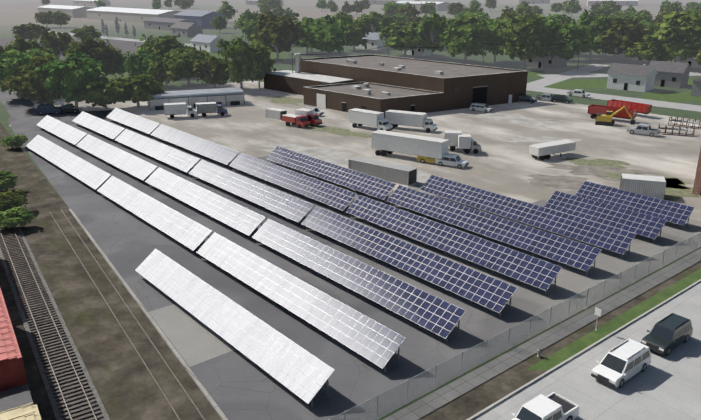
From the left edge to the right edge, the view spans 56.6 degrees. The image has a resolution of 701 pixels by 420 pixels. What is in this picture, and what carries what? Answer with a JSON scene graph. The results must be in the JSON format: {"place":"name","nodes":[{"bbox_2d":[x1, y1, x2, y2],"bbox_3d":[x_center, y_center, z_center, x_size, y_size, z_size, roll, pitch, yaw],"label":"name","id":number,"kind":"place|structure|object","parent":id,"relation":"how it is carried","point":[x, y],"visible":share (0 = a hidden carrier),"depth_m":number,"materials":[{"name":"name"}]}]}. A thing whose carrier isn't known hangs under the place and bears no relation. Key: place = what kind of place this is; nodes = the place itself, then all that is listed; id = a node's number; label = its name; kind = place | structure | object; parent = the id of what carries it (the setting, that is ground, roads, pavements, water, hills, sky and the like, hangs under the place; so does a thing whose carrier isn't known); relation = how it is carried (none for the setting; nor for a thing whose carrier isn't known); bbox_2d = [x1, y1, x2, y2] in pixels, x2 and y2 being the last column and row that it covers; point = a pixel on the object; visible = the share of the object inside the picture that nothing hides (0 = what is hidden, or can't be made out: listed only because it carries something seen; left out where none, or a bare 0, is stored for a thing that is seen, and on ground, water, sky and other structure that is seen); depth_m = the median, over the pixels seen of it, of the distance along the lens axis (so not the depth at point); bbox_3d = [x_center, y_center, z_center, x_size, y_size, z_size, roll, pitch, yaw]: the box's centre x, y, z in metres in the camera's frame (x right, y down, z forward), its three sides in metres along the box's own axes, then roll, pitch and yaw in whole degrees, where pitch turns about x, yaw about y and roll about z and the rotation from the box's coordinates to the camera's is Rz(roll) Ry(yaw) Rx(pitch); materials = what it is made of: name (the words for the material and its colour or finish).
{"place":"outdoors","nodes":[
{"label":"outdoors","id":0,"kind":"place"},
{"bbox_2d":[0,89,37,116],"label":"driveway","id":1,"kind":"structure","parent":0,"point":[13,105],"depth_m":167.43,"materials":[{"name":"concrete"}]},
{"bbox_2d":[0,48,46,98],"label":"tree","id":2,"kind":"object","parent":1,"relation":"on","point":[13,62],"visible":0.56,"depth_m":170.77,"materials":[{"name":"green plant"}]},
{"bbox_2d":[37,5,92,17],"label":"white warehouse","id":3,"kind":"structure","parent":0,"point":[76,11],"depth_m":568.90,"materials":[{"name":"beige metal"}]},
{"bbox_2d":[0,38,144,61],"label":"dark field","id":4,"kind":"structure","parent":0,"point":[126,46],"depth_m":327.31,"materials":[{"name":"soil"}]},
{"bbox_2d":[11,22,46,41],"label":"tree","id":5,"kind":"object","parent":4,"relation":"on","point":[29,30],"visible":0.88,"depth_m":328.20,"materials":[{"name":"green plant"}]},
{"bbox_2d":[0,206,221,419],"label":"dirt ground","id":6,"kind":"structure","parent":0,"point":[126,386],"depth_m":58.92,"materials":[{"name":"soil"}]},
{"bbox_2d":[0,189,28,210],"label":"bush","id":7,"kind":"object","parent":6,"relation":"on","point":[18,198],"visible":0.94,"depth_m":88.78,"materials":[{"name":"green plant"}]},
{"bbox_2d":[0,206,35,229],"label":"bush","id":8,"kind":"object","parent":6,"relation":"on","point":[14,221],"visible":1,"depth_m":83.20,"materials":[{"name":"green plant"}]},
{"bbox_2d":[0,191,109,419],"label":"rail track","id":9,"kind":"structure","parent":6,"relation":"on","point":[72,392],"depth_m":58.04,"materials":[{"name":"metal"}]},
{"bbox_2d":[49,210,204,419],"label":"rails","id":10,"kind":"object","parent":6,"relation":"on","point":[189,398],"visible":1,"depth_m":58.92,"materials":[{"name":"metal"}]},
{"bbox_2d":[69,209,227,419],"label":"curb","id":11,"kind":"structure","parent":6,"relation":"on","point":[217,409],"depth_m":59.41,"materials":[{"name":"concrete"}]},
{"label":"rail siding","id":12,"kind":"object","parent":6,"relation":"on","visible":0},
{"bbox_2d":[0,288,26,390],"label":"red rail boxcar","id":13,"kind":"object","parent":12,"relation":"on","point":[12,372],"visible":0.81,"depth_m":47.67,"materials":[{"name":"paint"}]},
{"bbox_2d":[0,383,33,411],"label":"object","id":14,"kind":"object","parent":12,"relation":"on","point":[15,397],"visible":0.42,"depth_m":45.52,"materials":[{"name":"metal"}]},
{"bbox_2d":[0,402,41,419],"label":"tan rail hopper","id":15,"kind":"object","parent":12,"relation":"on","point":[28,412],"visible":1,"depth_m":40.72,"materials":[{"name":"paint"}]},
{"bbox_2d":[86,7,180,22],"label":"white warehouse","id":16,"kind":"structure","parent":0,"point":[135,15],"depth_m":506.48,"materials":[{"name":"beige metal"}]},
{"bbox_2d":[143,17,196,30],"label":"warehouse","id":17,"kind":"structure","parent":0,"point":[159,23],"depth_m":425.59,"materials":[{"name":"grey"}]},
{"bbox_2d":[170,22,202,36],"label":"house","id":18,"kind":"structure","parent":0,"point":[186,29],"depth_m":370.89,"materials":[{"name":"grey"}]},
{"bbox_2d":[174,10,225,28],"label":"blue warehouse","id":19,"kind":"structure","parent":0,"point":[202,19],"depth_m":434.83,"materials":[{"name":"metal"}]},
{"bbox_2d":[190,34,223,51],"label":"house","id":20,"kind":"structure","parent":0,"point":[207,43],"depth_m":294.79,"materials":[{"name":"white"}]},
{"bbox_2d":[0,0,700,419],"bbox_3d":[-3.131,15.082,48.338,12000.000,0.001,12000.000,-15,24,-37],"label":"ground","id":21,"kind":"structure","parent":0,"point":[16,12],"depth_m":361.32,"materials":[{"name":"plant"}]},
{"bbox_2d":[0,122,66,205],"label":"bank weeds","id":22,"kind":"object","parent":21,"relation":"on","point":[35,185],"depth_m":105.66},
{"bbox_2d":[39,26,74,60],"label":"belt tree","id":23,"kind":"object","parent":21,"relation":"on","point":[61,43],"visible":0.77,"depth_m":240.63,"materials":[{"name":"green plant"}]},
{"bbox_2d":[63,35,117,68],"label":"belt tree","id":24,"kind":"object","parent":21,"relation":"on","point":[85,45],"visible":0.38,"depth_m":202.12,"materials":[{"name":"green plant"}]},
{"bbox_2d":[86,40,122,76],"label":"belt tree","id":25,"kind":"object","parent":21,"relation":"on","point":[102,51],"visible":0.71,"depth_m":203.24,"materials":[{"name":"green plant"}]},
{"bbox_2d":[123,47,154,75],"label":"belt tree","id":26,"kind":"object","parent":21,"relation":"on","point":[137,63],"visible":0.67,"depth_m":194.74,"materials":[{"name":"green plant"}]},
{"bbox_2d":[134,33,178,58],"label":"belt tree","id":27,"kind":"object","parent":21,"relation":"on","point":[148,45],"visible":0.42,"depth_m":213.79,"materials":[{"name":"green plant"}]},
{"bbox_2d":[146,55,187,87],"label":"tree","id":28,"kind":"object","parent":21,"relation":"on","point":[162,71],"visible":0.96,"depth_m":189.59,"materials":[{"name":"green plant"}]},
{"bbox_2d":[159,46,214,84],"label":"tree","id":29,"kind":"object","parent":21,"relation":"on","point":[189,55],"visible":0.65,"depth_m":195.32,"materials":[{"name":"green plant"}]},
{"bbox_2d":[208,51,283,60],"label":"lawn patch","id":30,"kind":"object","parent":21,"relation":"on","point":[272,55],"visible":0.2,"depth_m":279.24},
{"bbox_2d":[251,13,304,59],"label":"tree","id":31,"kind":"object","parent":30,"relation":"on","point":[281,34],"visible":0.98,"depth_m":256.10,"materials":[{"name":"green plant"}]},
{"bbox_2d":[299,13,354,56],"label":"tree","id":32,"kind":"object","parent":21,"relation":"on","point":[326,33],"visible":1,"depth_m":259.22,"materials":[{"name":"green plant"}]},
{"bbox_2d":[341,18,372,50],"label":"tree","id":33,"kind":"object","parent":21,"relation":"on","point":[357,31],"visible":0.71,"depth_m":292.38,"materials":[{"name":"green plant"}]},
{"bbox_2d":[357,11,396,32],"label":"tree","id":34,"kind":"object","parent":21,"relation":"on","point":[374,19],"visible":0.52,"depth_m":329.83,"materials":[{"name":"green plant"}]},
{"bbox_2d":[379,20,425,56],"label":"tree","id":35,"kind":"object","parent":21,"relation":"on","point":[398,35],"visible":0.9,"depth_m":266.34,"materials":[{"name":"green plant"}]},
{"bbox_2d":[415,10,452,58],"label":"tree","id":36,"kind":"object","parent":21,"relation":"on","point":[429,29],"visible":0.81,"depth_m":260.86,"materials":[{"name":"green plant"}]},
{"bbox_2d":[438,13,496,63],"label":"tree","id":37,"kind":"object","parent":21,"relation":"on","point":[470,31],"visible":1,"depth_m":242.40,"materials":[{"name":"green plant"}]},
{"bbox_2d":[483,19,507,61],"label":"tree","id":38,"kind":"object","parent":21,"relation":"on","point":[495,40],"visible":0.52,"depth_m":250.75,"materials":[{"name":"green plant"}]},
{"bbox_2d":[329,232,700,419],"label":"street fence","id":39,"kind":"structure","parent":21,"relation":"on","point":[526,328],"depth_m":56.04,"materials":[{"name":"grey"}]},
{"bbox_2d":[496,12,557,68],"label":"tree","id":40,"kind":"object","parent":21,"relation":"on","point":[529,34],"visible":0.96,"depth_m":229.18,"materials":[{"name":"green plant"}]},
{"bbox_2d":[383,249,700,419],"bbox_3d":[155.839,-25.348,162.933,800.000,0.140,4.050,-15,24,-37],"label":"sidewalk kerb","id":41,"kind":"structure","parent":21,"relation":"on","point":[427,404],"depth_m":56.57,"materials":[{"name":"concrete"}]},
{"bbox_2d":[526,54,566,68],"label":"house","id":42,"kind":"structure","parent":21,"relation":"on","point":[554,62],"depth_m":237.93,"materials":[{"name":"grey"}]},
{"bbox_2d":[542,17,597,59],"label":"tree","id":43,"kind":"object","parent":21,"relation":"on","point":[571,38],"visible":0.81,"depth_m":230.86,"materials":[{"name":"green plant"}]},
{"bbox_2d":[545,80,606,88],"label":"lawn patch","id":44,"kind":"object","parent":21,"relation":"on","point":[578,84],"visible":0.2,"depth_m":201.28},
{"bbox_2d":[570,9,614,59],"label":"tree","id":45,"kind":"object","parent":21,"relation":"on","point":[595,23],"visible":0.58,"depth_m":254.89,"materials":[{"name":"green plant"}]},
{"bbox_2d":[591,16,649,61],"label":"tree","id":46,"kind":"object","parent":21,"relation":"on","point":[623,31],"visible":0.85,"depth_m":249.69,"materials":[{"name":"green plant"}]},
{"bbox_2d":[607,63,657,91],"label":"white house","id":47,"kind":"structure","parent":21,"relation":"on","point":[633,77],"depth_m":189.80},
{"bbox_2d":[623,42,668,65],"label":"tree","id":48,"kind":"object","parent":21,"relation":"on","point":[643,51],"visible":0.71,"depth_m":240.15,"materials":[{"name":"green plant"}]},
{"bbox_2d":[648,60,690,87],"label":"house","id":49,"kind":"structure","parent":21,"relation":"on","point":[673,74],"depth_m":195.73,"materials":[{"name":"grey"}]},
{"bbox_2d":[641,91,700,101],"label":"lawn patch","id":50,"kind":"object","parent":21,"relation":"on","point":[675,96],"visible":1,"depth_m":178.89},
{"bbox_2d":[643,9,700,62],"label":"tree","id":51,"kind":"object","parent":21,"relation":"on","point":[686,28],"visible":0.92,"depth_m":230.87,"materials":[{"name":"green plant"}]},
{"bbox_2d":[8,110,700,419],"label":"asphalt ground","id":52,"kind":"structure","parent":0,"point":[237,384],"depth_m":68.57,"materials":[{"name":"asphalt"}]},
{"bbox_2d":[37,115,86,144],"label":"solar table","id":53,"kind":"object","parent":52,"relation":"on","point":[65,131],"visible":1,"depth_m":131.96,"materials":[{"name":"white glass"}]},
{"bbox_2d":[26,135,109,193],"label":"solar table","id":54,"kind":"object","parent":52,"relation":"on","point":[87,173],"visible":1,"depth_m":108.33,"materials":[{"name":"white glass"}]},
{"bbox_2d":[72,111,124,142],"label":"solar table","id":55,"kind":"object","parent":52,"relation":"on","point":[100,126],"visible":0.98,"depth_m":136.12,"materials":[{"name":"white glass"}]},
{"bbox_2d":[76,134,156,183],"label":"solar table","id":56,"kind":"object","parent":52,"relation":"on","point":[137,167],"visible":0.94,"depth_m":111.37,"materials":[{"name":"white glass"}]},
{"bbox_2d":[107,108,159,136],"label":"solar table","id":57,"kind":"object","parent":52,"relation":"on","point":[139,123],"visible":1,"depth_m":140.47,"materials":[{"name":"white glass"}]},
{"bbox_2d":[97,176,211,254],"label":"solar table","id":58,"kind":"object","parent":52,"relation":"on","point":[184,230],"visible":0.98,"depth_m":84.55,"materials":[{"name":"white glass"}]},
{"bbox_2d":[115,129,199,175],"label":"solar table","id":59,"kind":"object","parent":52,"relation":"on","point":[176,158],"visible":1,"depth_m":115.89,"materials":[{"name":"white glass"}]},
{"bbox_2d":[149,303,235,366],"bbox_3d":[-14.413,10.905,60.165,6.452,0.001,11.300,-15,24,-37],"label":"concrete pad","id":60,"kind":"object","parent":52,"relation":"on","point":[194,340],"depth_m":58.90,"materials":[{"name":"concrete"}]},
{"bbox_2d":[151,124,238,167],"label":"solar table","id":61,"kind":"object","parent":52,"relation":"on","point":[210,150],"visible":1,"depth_m":120.29,"materials":[{"name":"white glass"}]},
{"bbox_2d":[145,167,265,239],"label":"solar table","id":62,"kind":"object","parent":52,"relation":"on","point":[240,218],"visible":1,"depth_m":88.99,"materials":[{"name":"white glass"}]},
{"bbox_2d":[135,248,334,407],"bbox_3d":[-12.219,9.636,59.803,2.584,2.657,31.000,-16,25,-38],"label":"solar table","id":63,"kind":"object","parent":52,"relation":"on","point":[297,369],"visible":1,"depth_m":56.52,"materials":[{"name":"silver glass"}]},
{"bbox_2d":[189,160,313,226],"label":"solar table","id":64,"kind":"object","parent":52,"relation":"on","point":[281,203],"visible":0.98,"depth_m":93.46,"materials":[{"name":"white glass"}]},
{"bbox_2d":[229,153,356,214],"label":"solar table","id":65,"kind":"object","parent":52,"relation":"on","point":[323,192],"visible":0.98,"depth_m":97.94,"materials":[{"name":"blue glass"}]},
{"bbox_2d":[196,232,404,372],"bbox_3d":[-6.609,8.054,64.295,2.584,2.657,31.300,-16,25,-38],"label":"solar table","id":66,"kind":"object","parent":52,"relation":"on","point":[370,339],"visible":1,"depth_m":61.17,"materials":[{"name":"silver glass"}]},
{"bbox_2d":[266,146,395,203],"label":"solar table","id":67,"kind":"object","parent":52,"relation":"on","point":[369,185],"visible":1,"depth_m":102.39,"materials":[{"name":"blue glass"}]},
{"bbox_2d":[252,218,465,342],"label":"solar table","id":68,"kind":"object","parent":52,"relation":"on","point":[432,313],"visible":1,"depth_m":65.75,"materials":[{"name":"blue glass"}]},
{"bbox_2d":[301,206,516,316],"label":"solar table","id":69,"kind":"object","parent":52,"relation":"on","point":[486,291],"visible":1,"depth_m":70.29,"materials":[{"name":"blue glass"}]},
{"bbox_2d":[346,195,561,294],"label":"solar table","id":70,"kind":"object","parent":52,"relation":"on","point":[528,269],"visible":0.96,"depth_m":74.83,"materials":[{"name":"blue glass"}]},
{"bbox_2d":[387,185,601,275],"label":"solar table","id":71,"kind":"object","parent":52,"relation":"on","point":[575,254],"visible":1,"depth_m":79.35,"materials":[{"name":"blue glass"}]},
{"bbox_2d":[420,175,635,257],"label":"solar table","id":72,"kind":"object","parent":52,"relation":"on","point":[613,239],"visible":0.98,"depth_m":84.01,"materials":[{"name":"blue glass"}]},
{"bbox_2d":[544,191,666,242],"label":"solar table","id":73,"kind":"object","parent":52,"relation":"on","point":[645,225],"visible":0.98,"depth_m":84.21,"materials":[{"name":"blue glass"}]},
{"bbox_2d":[575,181,694,228],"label":"solar table","id":74,"kind":"object","parent":52,"relation":"on","point":[674,212],"visible":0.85,"depth_m":88.60,"materials":[{"name":"blue glass"}]},
{"bbox_2d":[9,80,700,380],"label":"gravel yard","id":75,"kind":"structure","parent":0,"point":[497,165],"depth_m":133.28,"materials":[{"name":"gravel"}]},
{"bbox_2d":[1,55,64,103],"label":"tree","id":76,"kind":"object","parent":75,"relation":"on","point":[27,85],"visible":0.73,"depth_m":157.80,"materials":[{"name":"green plant"}]},
{"bbox_2d":[35,50,104,106],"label":"tree","id":77,"kind":"object","parent":75,"relation":"on","point":[70,84],"visible":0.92,"depth_m":157.46,"materials":[{"name":"green plant"}]},
{"bbox_2d":[80,77,123,109],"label":"tree","id":78,"kind":"object","parent":75,"relation":"on","point":[97,94],"visible":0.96,"depth_m":156.63,"materials":[{"name":"green plant"}]},
{"bbox_2d":[106,73,169,107],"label":"tree","id":79,"kind":"object","parent":75,"relation":"on","point":[139,88],"visible":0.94,"depth_m":160.16,"materials":[{"name":"green plant"}]},
{"bbox_2d":[164,102,197,118],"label":"box truck","id":80,"kind":"object","parent":75,"relation":"on","point":[171,109],"visible":0.96,"depth_m":151.29,"materials":[{"name":"white paint"}]},
{"bbox_2d":[147,87,244,110],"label":"low building","id":81,"kind":"structure","parent":75,"relation":"on","point":[226,96],"depth_m":164.97,"materials":[{"name":"metal"}]},
{"bbox_2d":[193,56,231,88],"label":"tree","id":82,"kind":"object","parent":75,"relation":"on","point":[213,71],"visible":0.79,"depth_m":188.78,"materials":[{"name":"green plant"}]},
{"bbox_2d":[216,35,265,89],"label":"tree","id":83,"kind":"object","parent":75,"relation":"on","point":[243,65],"visible":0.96,"depth_m":184.76,"materials":[{"name":"green plant"}]},
{"bbox_2d":[247,39,275,87],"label":"tree","id":84,"kind":"object","parent":75,"relation":"on","point":[267,62],"visible":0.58,"depth_m":190.47,"materials":[{"name":"green plant"}]},
{"bbox_2d":[248,141,353,166],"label":"yard stain","id":85,"kind":"object","parent":75,"relation":"on","point":[336,156],"visible":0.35,"depth_m":121.62,"materials":[{"name":"soil"}]},
{"bbox_2d":[264,70,353,94],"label":"building","id":86,"kind":"structure","parent":75,"relation":"on","point":[288,81],"depth_m":184.98,"materials":[{"name":"brown metal"}]},
{"bbox_2d":[348,108,392,130],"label":"box truck","id":87,"kind":"object","parent":75,"relation":"on","point":[359,117],"visible":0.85,"depth_m":139.02,"materials":[{"name":"white paint"}]},
{"bbox_2d":[303,82,443,117],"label":"building","id":88,"kind":"structure","parent":75,"relation":"on","point":[344,97],"depth_m":159.03,"materials":[{"name":"brick"}]},
{"bbox_2d":[348,156,416,185],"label":"grey container","id":89,"kind":"object","parent":75,"relation":"on","point":[397,173],"visible":0.85,"depth_m":104.44,"materials":[{"name":"metal"}]},
{"bbox_2d":[371,130,448,162],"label":"semi trailer","id":90,"kind":"object","parent":75,"relation":"on","point":[386,142],"visible":0.94,"depth_m":115.43,"materials":[{"name":"paint"}]},
{"bbox_2d":[385,110,437,132],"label":"box truck","id":91,"kind":"object","parent":75,"relation":"on","point":[395,118],"visible":0.92,"depth_m":138.64,"materials":[{"name":"white paint"}]},
{"bbox_2d":[300,54,527,110],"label":"industrial hall","id":92,"kind":"structure","parent":75,"relation":"on","point":[460,86],"depth_m":170.48,"materials":[{"name":"brick"}]},
{"bbox_2d":[465,113,568,126],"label":"dirt patch","id":93,"kind":"object","parent":75,"relation":"on","point":[517,118],"visible":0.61,"depth_m":150.53,"materials":[{"name":"soil"}]},
{"bbox_2d":[502,136,582,143],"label":"dirt patch","id":94,"kind":"object","parent":75,"relation":"on","point":[537,140],"visible":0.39,"depth_m":131.58,"materials":[{"name":"soil"}]},
{"bbox_2d":[529,139,575,159],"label":"white trailer","id":95,"kind":"object","parent":75,"relation":"on","point":[542,151],"visible":1,"depth_m":117.00,"materials":[{"name":"paint"}]},
{"bbox_2d":[526,174,617,189],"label":"dirt patch","id":96,"kind":"object","parent":75,"relation":"on","point":[556,182],"visible":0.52,"depth_m":104.06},
{"bbox_2d":[562,157,629,167],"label":"grass patch","id":97,"kind":"object","parent":75,"relation":"on","point":[602,162],"visible":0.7,"depth_m":114.92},
{"bbox_2d":[546,163,659,180],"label":"dirt patch","id":98,"kind":"object","parent":75,"relation":"on","point":[596,170],"visible":0.65,"depth_m":110.09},
{"bbox_2d":[587,104,637,119],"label":"red dump trailer","id":99,"kind":"object","parent":75,"relation":"on","point":[593,110],"visible":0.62,"depth_m":148.99,"materials":[{"name":"paint"}]},
{"bbox_2d":[607,99,651,113],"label":"dumpster","id":100,"kind":"object","parent":75,"relation":"on","point":[642,108],"visible":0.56,"depth_m":154.40,"materials":[{"name":"paint"}]},
{"bbox_2d":[619,173,665,199],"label":"shipping container","id":101,"kind":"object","parent":75,"relation":"on","point":[651,186],"visible":0.79,"depth_m":95.77,"materials":[{"name":"metal"}]},
{"bbox_2d":[664,178,700,200],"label":"grass patch","id":102,"kind":"object","parent":75,"relation":"on","point":[674,194],"visible":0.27,"depth_m":98.64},
{"bbox_2d":[418,261,700,419],"bbox_3d":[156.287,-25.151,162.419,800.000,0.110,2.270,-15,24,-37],"label":"street verge ground","id":103,"kind":"structure","parent":0,"point":[476,399],"depth_m":52.63,"materials":[{"name":"soil"}]},
{"bbox_2d":[526,64,609,89],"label":"back street","id":104,"kind":"structure","parent":0,"point":[543,82],"depth_m":218.02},
{"bbox_2d":[473,282,700,419],"bbox_3d":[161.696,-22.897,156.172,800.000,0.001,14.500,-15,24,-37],"label":"street","id":105,"kind":"structure","parent":0,"point":[663,387],"depth_m":51.77,"materials":[{"name":"concrete"}]},
{"bbox_2d":[512,392,578,419],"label":"pickup truck","id":106,"kind":"object","parent":105,"relation":"on","point":[553,406],"visible":1,"depth_m":46.04,"materials":[{"name":"paint"}]},
{"bbox_2d":[591,338,650,387],"bbox_3d":[22.080,12.397,52.931,5.600,2.035,2.550,-15,24,-37],"label":"suv","id":107,"kind":"object","parent":105,"relation":"on","point":[621,364],"visible":1,"depth_m":52.14,"materials":[{"name":"paint"}]},
{"bbox_2d":[641,313,692,355],"bbox_3d":[27.893,10.866,57.278,5.300,2.035,2.500,-15,24,-37],"label":"dark suv","id":108,"kind":"object","parent":105,"relation":"on","point":[666,335],"visible":1,"depth_m":56.57,"materials":[{"name":"green paint"}]},
{"bbox_2d":[526,268,700,369],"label":"verge grass","id":109,"kind":"structure","parent":0,"point":[579,344],"depth_m":60.41,"materials":[{"name":"plant"}]},
{"bbox_2d":[528,87,700,111],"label":"cross street","id":110,"kind":"structure","parent":0,"point":[682,106],"depth_m":175.86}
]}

